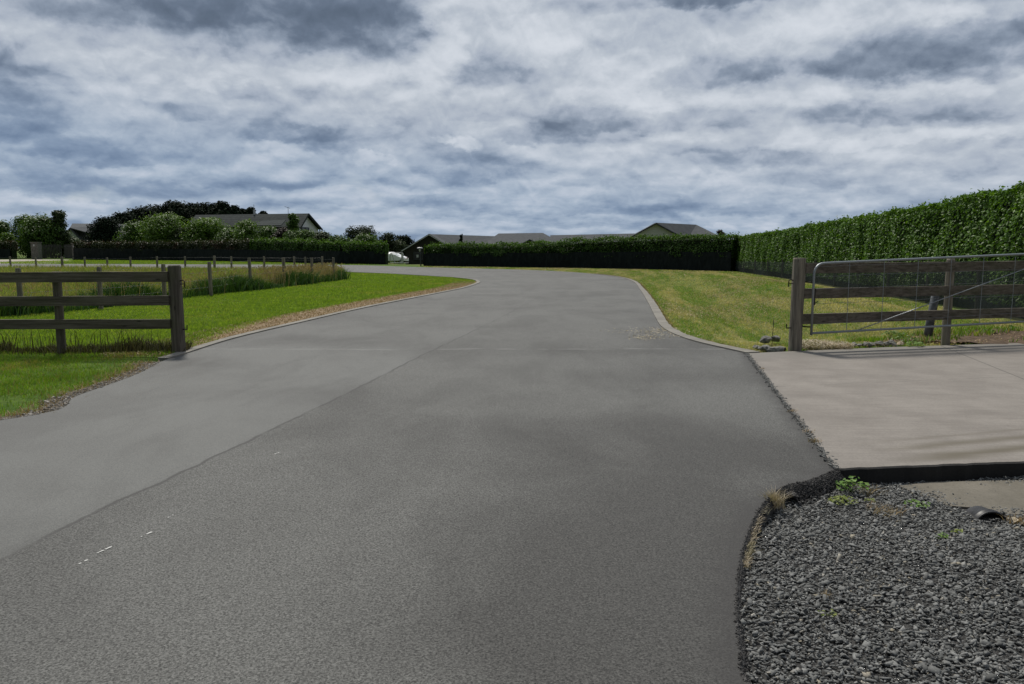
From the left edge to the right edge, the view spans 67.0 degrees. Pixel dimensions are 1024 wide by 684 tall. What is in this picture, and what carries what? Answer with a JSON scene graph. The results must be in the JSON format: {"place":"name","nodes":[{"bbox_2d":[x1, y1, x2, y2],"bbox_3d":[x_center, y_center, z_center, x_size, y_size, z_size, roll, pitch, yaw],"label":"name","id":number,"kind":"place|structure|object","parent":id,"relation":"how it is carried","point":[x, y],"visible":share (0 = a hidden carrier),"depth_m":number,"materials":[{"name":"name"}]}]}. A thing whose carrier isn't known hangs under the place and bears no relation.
{"place":"outdoors","nodes":[
{"label":"outdoors","id":0,"kind":"place"},
{"bbox_2d":[0,259,65,263],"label":"entrance driveway","id":1,"kind":"structure","parent":0,"point":[17,260],"depth_m":98.69,"materials":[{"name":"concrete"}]},
{"bbox_2d":[0,349,174,414],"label":"verge grass","id":2,"kind":"structure","parent":0,"point":[35,360],"depth_m":10.20,"materials":[{"name":"green plant"}]},
{"bbox_2d":[0,262,343,295],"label":"seeding grass","id":3,"kind":"structure","parent":0,"point":[305,267],"depth_m":32.53,"materials":[{"name":"green plant"}]},
{"bbox_2d":[0,263,349,317],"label":"paddock grass","id":4,"kind":"structure","parent":0,"point":[40,289],"depth_m":40.07,"materials":[{"name":"green plant"}]},
{"bbox_2d":[0,260,365,264],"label":"berm grass","id":5,"kind":"structure","parent":0,"point":[141,262],"depth_m":83.75,"materials":[{"name":"green plant"}]},
{"bbox_2d":[0,272,474,353],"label":"lawn grass","id":6,"kind":"structure","parent":0,"point":[198,306],"depth_m":20.66,"materials":[{"name":"green plant"}]},
{"bbox_2d":[185,207,322,238],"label":"gabled house","id":7,"kind":"structure","parent":0,"point":[307,221],"depth_m":113.94,"materials":[{"name":"tile"}]},
{"bbox_2d":[0,264,832,683],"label":"road","id":8,"kind":"structure","parent":0,"point":[516,476],"depth_m":4.93,"materials":[{"name":"grey asphalt"}]},
{"bbox_2d":[604,326,710,339],"bbox_3d":[2.697,-0.185,14.664,1.953,0.012,2.240,-3,7,-20],"label":"road straw","id":9,"kind":"object","parent":8,"relation":"on","point":[654,334],"visible":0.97,"depth_m":14.30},
{"bbox_2d":[743,353,838,468],"bbox_3d":[2.961,0.546,8.708,0.151,0.041,6.332,1,7,11],"label":"joint grit","id":10,"kind":"object","parent":8,"relation":"on","point":[782,400],"visible":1,"depth_m":7.43,"materials":[{"name":"stone"}]},
{"bbox_2d":[0,250,1023,416],"bbox_3d":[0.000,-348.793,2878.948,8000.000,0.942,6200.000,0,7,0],"label":"ground","id":11,"kind":"structure","parent":0,"point":[19,399],"depth_m":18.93,"materials":[{"name":"green plant"}]},
{"bbox_2d":[0,248,9,258],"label":"black windbreak","id":12,"kind":"object","parent":11,"relation":"on","point":[4,252],"visible":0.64,"depth_m":112.25,"materials":[{"name":"fabric"}]},
{"bbox_2d":[0,239,17,258],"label":"end hedge","id":13,"kind":"object","parent":11,"relation":"on","point":[11,245],"visible":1,"depth_m":112.49,"materials":[{"name":"green plant"}]},
{"bbox_2d":[0,220,18,246],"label":"tree","id":14,"kind":"object","parent":11,"relation":"on","point":[4,226],"visible":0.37,"depth_m":120.41,"materials":[{"name":"green plant"}]},
{"bbox_2d":[0,232,18,251],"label":"bush","id":15,"kind":"object","parent":11,"relation":"on","point":[9,236],"visible":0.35,"depth_m":116.53,"materials":[{"name":"green plant"}]},
{"bbox_2d":[9,213,35,257],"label":"tree","id":16,"kind":"object","parent":11,"relation":"on","point":[16,220],"visible":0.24,"depth_m":121.81,"materials":[{"name":"green plant"}]},
{"bbox_2d":[29,242,41,258],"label":"gate pillar","id":17,"kind":"structure","parent":11,"relation":"on","point":[36,249],"depth_m":108.83,"materials":[{"name":"stone"}]},
{"bbox_2d":[15,212,66,257],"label":"round tree","id":18,"kind":"object","parent":11,"relation":"on","point":[39,227],"visible":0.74,"depth_m":117.83,"materials":[{"name":"green plant"}]},
{"bbox_2d":[41,244,62,258],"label":"entrance gate","id":19,"kind":"structure","parent":11,"relation":"on","point":[54,253],"depth_m":111.94,"materials":[{"name":"black metal"}]},
{"bbox_2d":[48,210,79,257],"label":"conical tree","id":20,"kind":"object","parent":11,"relation":"on","point":[58,218],"visible":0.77,"depth_m":119.29,"materials":[{"name":"green plant"}]},
{"bbox_2d":[64,244,72,258],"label":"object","id":21,"kind":"structure","parent":11,"relation":"on","point":[67,251],"depth_m":111.04,"materials":[{"name":"grey"}]},
{"bbox_2d":[0,360,161,419],"bbox_3d":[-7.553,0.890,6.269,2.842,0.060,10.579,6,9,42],"label":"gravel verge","id":22,"kind":"structure","parent":11,"relation":"on","point":[62,402],"depth_m":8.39,"materials":[{"name":"plant"}]},
{"bbox_2d":[0,265,187,353],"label":"rail fence","id":23,"kind":"object","parent":11,"relation":"on","point":[173,299],"visible":0.86,"depth_m":11.73,"materials":[{"name":"wood"}]},
{"bbox_2d":[68,223,125,240],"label":"pale house","id":24,"kind":"structure","parent":11,"relation":"on","point":[77,230],"depth_m":134.23,"materials":[{"name":"grey"}]},
{"bbox_2d":[0,329,197,355],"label":"dead weeds","id":25,"kind":"object","parent":11,"relation":"on","point":[133,345],"visible":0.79,"depth_m":12.03,"materials":[{"name":"plant"}]},
{"bbox_2d":[83,215,122,242],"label":"round tree","id":26,"kind":"object","parent":11,"relation":"on","point":[106,229],"visible":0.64,"depth_m":111.88,"materials":[{"name":"green plant"}]},
{"bbox_2d":[110,210,141,229],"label":"macrocarpa tree","id":27,"kind":"object","parent":11,"relation":"on","point":[125,217],"visible":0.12,"depth_m":161.60,"materials":[{"name":"green plant"}]},
{"bbox_2d":[112,221,149,243],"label":"bush","id":28,"kind":"object","parent":11,"relation":"on","point":[130,227],"visible":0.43,"depth_m":107.91,"materials":[{"name":"green plant"}]},
{"bbox_2d":[127,205,159,229],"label":"macrocarpa tree","id":29,"kind":"object","parent":11,"relation":"on","point":[139,212],"visible":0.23,"depth_m":167.61,"materials":[{"name":"green plant"}]},
{"bbox_2d":[140,204,163,213],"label":"macrocarpa tree","id":30,"kind":"object","parent":11,"relation":"on","point":[156,207],"visible":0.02,"depth_m":173.64,"materials":[{"name":"green plant"}]},
{"bbox_2d":[130,211,186,241],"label":"bush","id":31,"kind":"object","parent":11,"relation":"on","point":[165,224],"visible":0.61,"depth_m":105.58,"materials":[{"name":"green plant"}]},
{"bbox_2d":[73,238,249,250],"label":"brown tipped hedge","id":32,"kind":"object","parent":11,"relation":"on","point":[235,244],"visible":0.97,"depth_m":98.88,"materials":[{"name":"green plant"}]},
{"bbox_2d":[0,256,322,267],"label":"wire fence","id":33,"kind":"object","parent":11,"relation":"on","point":[130,261],"visible":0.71,"depth_m":55.20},
{"bbox_2d":[149,200,194,239],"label":"macrocarpa tree","id":34,"kind":"object","parent":11,"relation":"on","point":[177,208],"visible":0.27,"depth_m":161.71,"materials":[{"name":"green plant"}]},
{"bbox_2d":[15,257,334,308],"bbox_3d":[-10.072,-2.388,28.971,0.945,1.510,21.313,1,7,7],"label":"wire fence","id":35,"kind":"object","parent":11,"relation":"on","point":[99,287],"visible":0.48,"depth_m":23.35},
{"bbox_2d":[0,267,351,317],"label":"fence line weeds","id":36,"kind":"object","parent":11,"relation":"on","point":[241,284],"visible":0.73,"depth_m":26.76,"materials":[{"name":"green plant"}]},
{"bbox_2d":[165,226,193,241],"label":"bush","id":37,"kind":"object","parent":11,"relation":"on","point":[180,229],"visible":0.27,"depth_m":105.07,"materials":[{"name":"green plant"}]},
{"bbox_2d":[180,202,205,219],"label":"macrocarpa tree","id":38,"kind":"object","parent":11,"relation":"on","point":[196,210],"visible":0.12,"depth_m":167.67,"materials":[{"name":"green plant"}]},
{"bbox_2d":[193,202,212,214],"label":"macrocarpa tree","id":39,"kind":"object","parent":11,"relation":"on","point":[205,206],"visible":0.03,"depth_m":173.61,"materials":[{"name":"green plant"}]},
{"bbox_2d":[178,217,230,241],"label":"bush","id":40,"kind":"object","parent":11,"relation":"on","point":[202,228],"visible":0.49,"depth_m":103.92,"materials":[{"name":"green plant"}]},
{"bbox_2d":[204,200,239,214],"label":"macrocarpa tree","id":41,"kind":"object","parent":11,"relation":"on","point":[220,208],"visible":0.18,"depth_m":161.91,"materials":[{"name":"green plant"}]},
{"bbox_2d":[213,228,236,243],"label":"bush","id":42,"kind":"object","parent":11,"relation":"on","point":[224,234],"visible":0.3,"depth_m":102.20,"materials":[{"name":"green plant"}]},
{"bbox_2d":[73,247,384,263],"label":"black windbreak","id":43,"kind":"object","parent":11,"relation":"on","point":[358,257],"visible":0.74,"depth_m":91.67,"materials":[{"name":"fabric"}]},
{"bbox_2d":[229,218,259,239],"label":"bush","id":44,"kind":"object","parent":11,"relation":"on","point":[244,229],"visible":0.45,"depth_m":101.98,"materials":[{"name":"green plant"}]},
{"bbox_2d":[242,207,256,213],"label":"macrocarpa tree","id":45,"kind":"object","parent":11,"relation":"on","point":[248,210],"visible":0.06,"depth_m":162.19,"materials":[{"name":"green plant"}]},
{"bbox_2d":[253,225,276,241],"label":"bush","id":46,"kind":"object","parent":11,"relation":"on","point":[268,231],"visible":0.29,"depth_m":101.36,"materials":[{"name":"green plant"}]},
{"bbox_2d":[270,227,292,241],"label":"bush","id":47,"kind":"object","parent":11,"relation":"on","point":[279,232],"visible":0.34,"depth_m":99.44,"materials":[{"name":"green plant"}]},
{"bbox_2d":[285,213,299,230],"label":"tree","id":48,"kind":"object","parent":11,"relation":"on","point":[293,220],"visible":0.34,"depth_m":100.47,"materials":[{"name":"green plant"}]},
{"bbox_2d":[281,228,305,239],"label":"bush","id":49,"kind":"object","parent":11,"relation":"on","point":[290,234],"visible":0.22,"depth_m":98.34,"materials":[{"name":"green plant"}]},
{"bbox_2d":[295,230,314,239],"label":"bush","id":50,"kind":"object","parent":11,"relation":"on","point":[304,234],"visible":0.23,"depth_m":97.59,"materials":[{"name":"green plant"}]},
{"bbox_2d":[249,236,388,263],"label":"green hedge","id":51,"kind":"object","parent":11,"relation":"on","point":[294,244],"visible":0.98,"depth_m":81.25,"materials":[{"name":"green plant"}]},
{"bbox_2d":[158,277,479,360],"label":"kerb","id":52,"kind":"structure","parent":11,"relation":"on","point":[176,354],"depth_m":15.45,"materials":[{"name":"concrete"}]},
{"bbox_2d":[311,230,331,243],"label":"bush","id":53,"kind":"object","parent":11,"relation":"on","point":[319,234],"visible":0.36,"depth_m":94.33,"materials":[{"name":"green plant"}]},
{"bbox_2d":[191,283,471,346],"bbox_3d":[-3.872,-1.332,24.409,1.540,0.050,26.262,1,7,9],"label":"dead grass strip","id":54,"kind":"object","parent":11,"relation":"on","point":[325,312],"visible":0.23,"depth_m":18.46,"materials":[{"name":"beige plant"}]},
{"bbox_2d":[327,234,348,241],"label":"bush","id":55,"kind":"object","parent":11,"relation":"on","point":[334,237],"visible":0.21,"depth_m":90.92,"materials":[{"name":"green plant"}]},
{"bbox_2d":[341,225,382,245],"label":"twiggy tree","id":56,"kind":"object","parent":11,"relation":"on","point":[352,233],"visible":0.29,"depth_m":110.14,"materials":[{"name":"green plant"}]},
{"bbox_2d":[348,233,381,245],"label":"bush","id":57,"kind":"object","parent":11,"relation":"on","point":[364,237],"visible":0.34,"depth_m":88.73,"materials":[{"name":"green plant"}]},
{"bbox_2d":[377,232,401,261],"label":"tree","id":58,"kind":"object","parent":11,"relation":"on","point":[390,239],"visible":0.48,"depth_m":114.56,"materials":[{"name":"green plant"}]},
{"bbox_2d":[390,253,403,263],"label":"pipe gate","id":59,"kind":"structure","parent":11,"relation":"on","point":[402,258],"depth_m":81.60,"materials":[{"name":"white metal"}]},
{"bbox_2d":[388,252,408,262],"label":"parked car","id":60,"kind":"object","parent":11,"relation":"on","point":[397,256],"visible":0.34,"depth_m":96.53,"materials":[{"name":"white paint"}]},
{"bbox_2d":[395,239,407,261],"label":"tree","id":61,"kind":"object","parent":11,"relation":"on","point":[403,244],"visible":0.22,"depth_m":119.69,"materials":[{"name":"green plant"}]},
{"bbox_2d":[395,235,414,261],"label":"round tree","id":62,"kind":"object","parent":11,"relation":"on","point":[407,240],"visible":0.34,"depth_m":122.60,"materials":[{"name":"green plant"}]},
{"bbox_2d":[417,247,422,265],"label":"post lamp","id":63,"kind":"object","parent":11,"relation":"on","point":[419,248],"visible":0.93,"depth_m":68.78,"materials":[{"name":"black metal"}]},
{"bbox_2d":[98,274,761,357],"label":"dead grass","id":64,"kind":"structure","parent":11,"relation":"on","point":[450,287],"depth_m":18.62,"materials":[{"name":"plant"}]},
{"bbox_2d":[401,233,634,263],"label":"brick house","id":65,"kind":"structure","parent":11,"relation":"on","point":[412,253],"depth_m":114.02,"materials":[{"name":"grey brick"}]},
{"bbox_2d":[413,252,422,259],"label":"window","id":66,"kind":"structure","parent":65,"relation":"in","point":[416,255],"depth_m":109.24,"materials":[{"name":"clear glass"}]},
{"bbox_2d":[423,250,730,270],"bbox_3d":[4.091,-6.497,62.015,28.042,1.796,1.803,5,8,34],"label":"black windbreak","id":67,"kind":"object","parent":11,"relation":"on","point":[691,261],"visible":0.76,"depth_m":61.10,"materials":[{"name":"fabric"}]},
{"bbox_2d":[424,231,739,270],"bbox_3d":[4.516,-7.328,62.341,28.464,2.866,3.013,5,8,35],"label":"clipped hedge","id":68,"kind":"object","parent":11,"relation":"on","point":[694,243],"visible":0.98,"depth_m":60.28,"materials":[{"name":"green plant"}]},
{"bbox_2d":[627,223,716,240],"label":"weatherboard house","id":69,"kind":"structure","parent":11,"relation":"on","point":[659,229],"depth_m":103.08,"materials":[{"name":"grey wood"}]},
{"bbox_2d":[599,274,759,352],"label":"kerb","id":70,"kind":"structure","parent":11,"relation":"on","point":[659,317],"depth_m":15.16,"materials":[{"name":"concrete"}]},
{"bbox_2d":[716,229,726,235],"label":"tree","id":71,"kind":"object","parent":11,"relation":"on","point":[721,231],"visible":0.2,"depth_m":65.19,"materials":[{"name":"green plant"}]},
{"bbox_2d":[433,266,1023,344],"bbox_3d":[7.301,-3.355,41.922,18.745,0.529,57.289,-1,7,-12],"label":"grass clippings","id":72,"kind":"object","parent":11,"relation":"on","point":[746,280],"depth_m":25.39,"materials":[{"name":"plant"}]},
{"bbox_2d":[758,345,770,351],"bbox_3d":[3.994,0.102,12.225,0.222,0.109,0.153,-2,7,-14],"label":"rock","id":73,"kind":"object","parent":11,"relation":"on","point":[764,347],"visible":0.88,"depth_m":12.17,"materials":[{"name":"grey stone"}]},
{"bbox_2d":[759,336,771,343],"bbox_3d":[4.215,-0.043,12.850,0.200,0.133,0.211,3,14,19],"label":"rock","id":74,"kind":"object","parent":11,"relation":"on","point":[765,339],"visible":1,"depth_m":12.77,"materials":[{"name":"grey stone"}]},
{"bbox_2d":[766,347,784,351],"bbox_3d":[4.131,0.135,12.174,0.307,0.127,0.186,-6,1,-3],"label":"rock","id":75,"kind":"object","parent":11,"relation":"on","point":[775,349],"visible":0.83,"depth_m":12.11,"materials":[{"name":"grey stone"}]},
{"bbox_2d":[771,335,780,341],"bbox_3d":[4.437,-0.058,13.025,0.180,0.115,0.152,4,8,32],"label":"rock","id":76,"kind":"object","parent":11,"relation":"on","point":[775,338],"visible":0.93,"depth_m":12.98,"materials":[{"name":"grey stone"}]},
{"bbox_2d":[802,339,856,349],"bbox_3d":[5.047,0.042,12.585,1.090,0.111,0.996,0,7,0],"label":"straw mat","id":77,"kind":"object","parent":11,"relation":"on","point":[814,344],"visible":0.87,"depth_m":12.40,"materials":[{"name":"beige wicker"}]},
{"bbox_2d":[862,342,871,347],"bbox_3d":[5.842,0.046,12.725,0.156,0.106,0.132,4,8,31],"label":"rock","id":78,"kind":"object","parent":11,"relation":"on","point":[867,344],"visible":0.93,"depth_m":12.68,"materials":[{"name":"grey stone"}]},
{"bbox_2d":[874,341,883,346],"bbox_3d":[6.082,0.033,12.780,0.195,0.090,0.121,-1,14,-3],"label":"rock","id":79,"kind":"object","parent":11,"relation":"on","point":[880,343],"visible":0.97,"depth_m":12.75,"materials":[{"name":"grey stone"}]},
{"bbox_2d":[735,259,1023,319],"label":"shade netting","id":80,"kind":"object","parent":11,"relation":"on","point":[962,278],"visible":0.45,"depth_m":22.93,"materials":[{"name":"black fabric"}]},
{"bbox_2d":[736,180,1023,318],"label":"tall hedge","id":81,"kind":"object","parent":11,"relation":"on","point":[985,222],"visible":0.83,"depth_m":24.19,"materials":[{"name":"green plant"}]},
{"bbox_2d":[889,339,898,346],"bbox_3d":[6.320,0.037,12.809,0.141,0.150,0.190,-5,8,-34],"label":"rock","id":82,"kind":"object","parent":11,"relation":"on","point":[892,342],"visible":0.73,"depth_m":12.78,"materials":[{"name":"grey stone"}]},
{"bbox_2d":[786,258,1023,350],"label":"rail fence","id":83,"kind":"object","parent":11,"relation":"on","point":[800,292],"visible":0.88,"depth_m":12.37,"materials":[{"name":"wood"}]},
{"bbox_2d":[803,253,1023,334],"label":"farm gate","id":84,"kind":"structure","parent":83,"relation":"attached to","point":[813,302],"depth_m":12.32,"materials":[{"name":"metal"}]},
{"bbox_2d":[864,328,1023,343],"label":"soil bed","id":85,"kind":"object","parent":11,"relation":"on","point":[1003,336],"visible":0.38,"depth_m":13.73,"materials":[{"name":"brown soil"}]},
{"bbox_2d":[881,330,899,336],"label":"soil weed","id":86,"kind":"object","parent":85,"relation":"on","point":[894,333],"visible":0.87,"depth_m":13.91,"materials":[{"name":"green plant"}]},
{"bbox_2d":[891,332,917,340],"bbox_3d":[6.718,-0.081,13.214,0.440,0.169,0.376,0,7,0],"label":"soil weed","id":87,"kind":"object","parent":85,"relation":"on","point":[908,337],"visible":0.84,"depth_m":13.21,"materials":[{"name":"green plant"}]},
{"bbox_2d":[905,341,924,345],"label":"soil weed","id":88,"kind":"object","parent":85,"relation":"on","point":[915,343],"visible":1,"depth_m":12.56,"materials":[{"name":"green plant"}]},
{"bbox_2d":[924,296,939,336],"bbox_3d":[7.611,-0.408,14.054,0.241,0.945,0.149,0,7,0],"label":"post","id":89,"kind":"object","parent":85,"relation":"on","point":[932,306],"visible":0.43,"depth_m":14.00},
{"bbox_2d":[845,325,1023,342],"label":"soil weeds","id":90,"kind":"object","parent":85,"relation":"on","point":[961,332],"visible":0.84,"depth_m":14.02,"materials":[{"name":"green plant"}]},
{"bbox_2d":[0,0,1023,241],"label":"sky","id":91,"kind":"structure","parent":0,"point":[417,119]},
{"bbox_2d":[740,475,1023,683],"bbox_3d":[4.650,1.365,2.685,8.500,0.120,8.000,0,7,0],"label":"gravel bed","id":92,"kind":"object","parent":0,"point":[986,517],"visible":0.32,"depth_m":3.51,"materials":[{"name":"grey gravel"}]},
{"bbox_2d":[742,505,769,568],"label":"edge dead grass","id":93,"kind":"structure","parent":92,"relation":"on","point":[748,554],"depth_m":4.22,"materials":[{"name":"plant"}]},
{"bbox_2d":[758,483,792,509],"bbox_3d":[1.701,1.002,5.008,0.256,0.120,0.265,2,7,19],"label":"dry tuft","id":94,"kind":"object","parent":92,"relation":"on","point":[775,498],"visible":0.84,"depth_m":4.97,"materials":[{"name":"plant"}]},
{"bbox_2d":[733,468,851,683],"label":"asphalt crumbs","id":95,"kind":"object","parent":92,"relation":"on","point":[824,483],"visible":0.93,"depth_m":4.78,"materials":[{"name":"black asphalt"}]},
{"bbox_2d":[818,609,836,616],"bbox_3d":[1.402,1.207,3.437,0.077,0.028,0.064,0,7,0],"label":"gravel sprout","id":96,"kind":"object","parent":92,"relation":"on","point":[834,614],"visible":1,"depth_m":3.44,"materials":[{"name":"green plant"}]},
{"bbox_2d":[828,495,858,504],"bbox_3d":[2.210,1.055,5.174,0.176,0.054,0.168,-6,9,-40],"label":"weed","id":97,"kind":"object","parent":92,"relation":"on","point":[830,499],"visible":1,"depth_m":5.17,"materials":[{"name":"green plant"}]},
{"bbox_2d":[835,476,869,492],"bbox_3d":[2.379,0.997,5.400,0.224,0.117,0.170,3,7,21],"label":"leafy weed","id":98,"kind":"object","parent":92,"relation":"on","point":[849,488],"visible":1,"depth_m":5.40,"materials":[{"name":"green plant"}]},
{"bbox_2d":[852,482,888,495],"bbox_3d":[2.471,1.021,5.400,0.282,0.076,0.244,0,7,0],"label":"dry tuft","id":99,"kind":"object","parent":92,"relation":"on","point":[870,489],"visible":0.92,"depth_m":5.40,"materials":[{"name":"plant"}]},
{"bbox_2d":[861,498,905,516],"bbox_3d":[2.419,1.076,5.002,0.310,0.053,0.379,0,7,0],"label":"dry tuft","id":100,"kind":"object","parent":92,"relation":"on","point":[877,510],"visible":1,"depth_m":4.99,"materials":[{"name":"plant"}]},
{"bbox_2d":[904,499,930,507],"bbox_3d":[2.696,1.070,5.146,0.157,0.036,0.151,6,9,41],"label":"creeping weed","id":101,"kind":"object","parent":92,"relation":"on","point":[919,504],"visible":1,"depth_m":5.14,"materials":[{"name":"green plant"}]},
{"bbox_2d":[935,532,948,537],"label":"seedling weed","id":102,"kind":"object","parent":92,"relation":"on","point":[944,536],"visible":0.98,"depth_m":4.45,"materials":[{"name":"green plant"}]},
{"bbox_2d":[950,529,962,532],"bbox_3d":[2.638,1.121,4.585,0.082,0.026,0.060,0,7,0],"label":"pale sprout","id":103,"kind":"object","parent":92,"relation":"on","point":[956,530],"visible":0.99,"depth_m":4.58,"materials":[{"name":"green plant"}]},
{"bbox_2d":[900,480,1023,514],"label":"concrete apron","id":104,"kind":"object","parent":92,"relation":"on","point":[990,494],"visible":0.36,"depth_m":5.42,"materials":[{"name":"grey concrete"}]},
{"bbox_2d":[966,506,1006,519],"bbox_3d":[3.064,1.190,5.012,0.236,0.244,0.199,0,7,0],"label":"drain pipe","id":105,"kind":"object","parent":104,"relation":"in","point":[978,512],"visible":0.32,"depth_m":4.96,"materials":[{"name":"black plastic"}]},
{"bbox_2d":[1001,513,1023,524],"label":"dry tuft","id":106,"kind":"object","parent":92,"relation":"on","point":[1020,520],"visible":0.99,"depth_m":4.83,"materials":[{"name":"plant"}]},
{"bbox_2d":[749,343,1023,483],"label":"driveway","id":107,"kind":"structure","parent":0,"point":[912,414],"depth_m":7.82,"materials":[{"name":"concrete"}]},
{"bbox_2d":[808,438,821,442],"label":"joint tuft","id":108,"kind":"object","parent":107,"relation":"on","point":[814,440],"visible":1,"depth_m":6.42,"materials":[{"name":"plant"}]}
]}

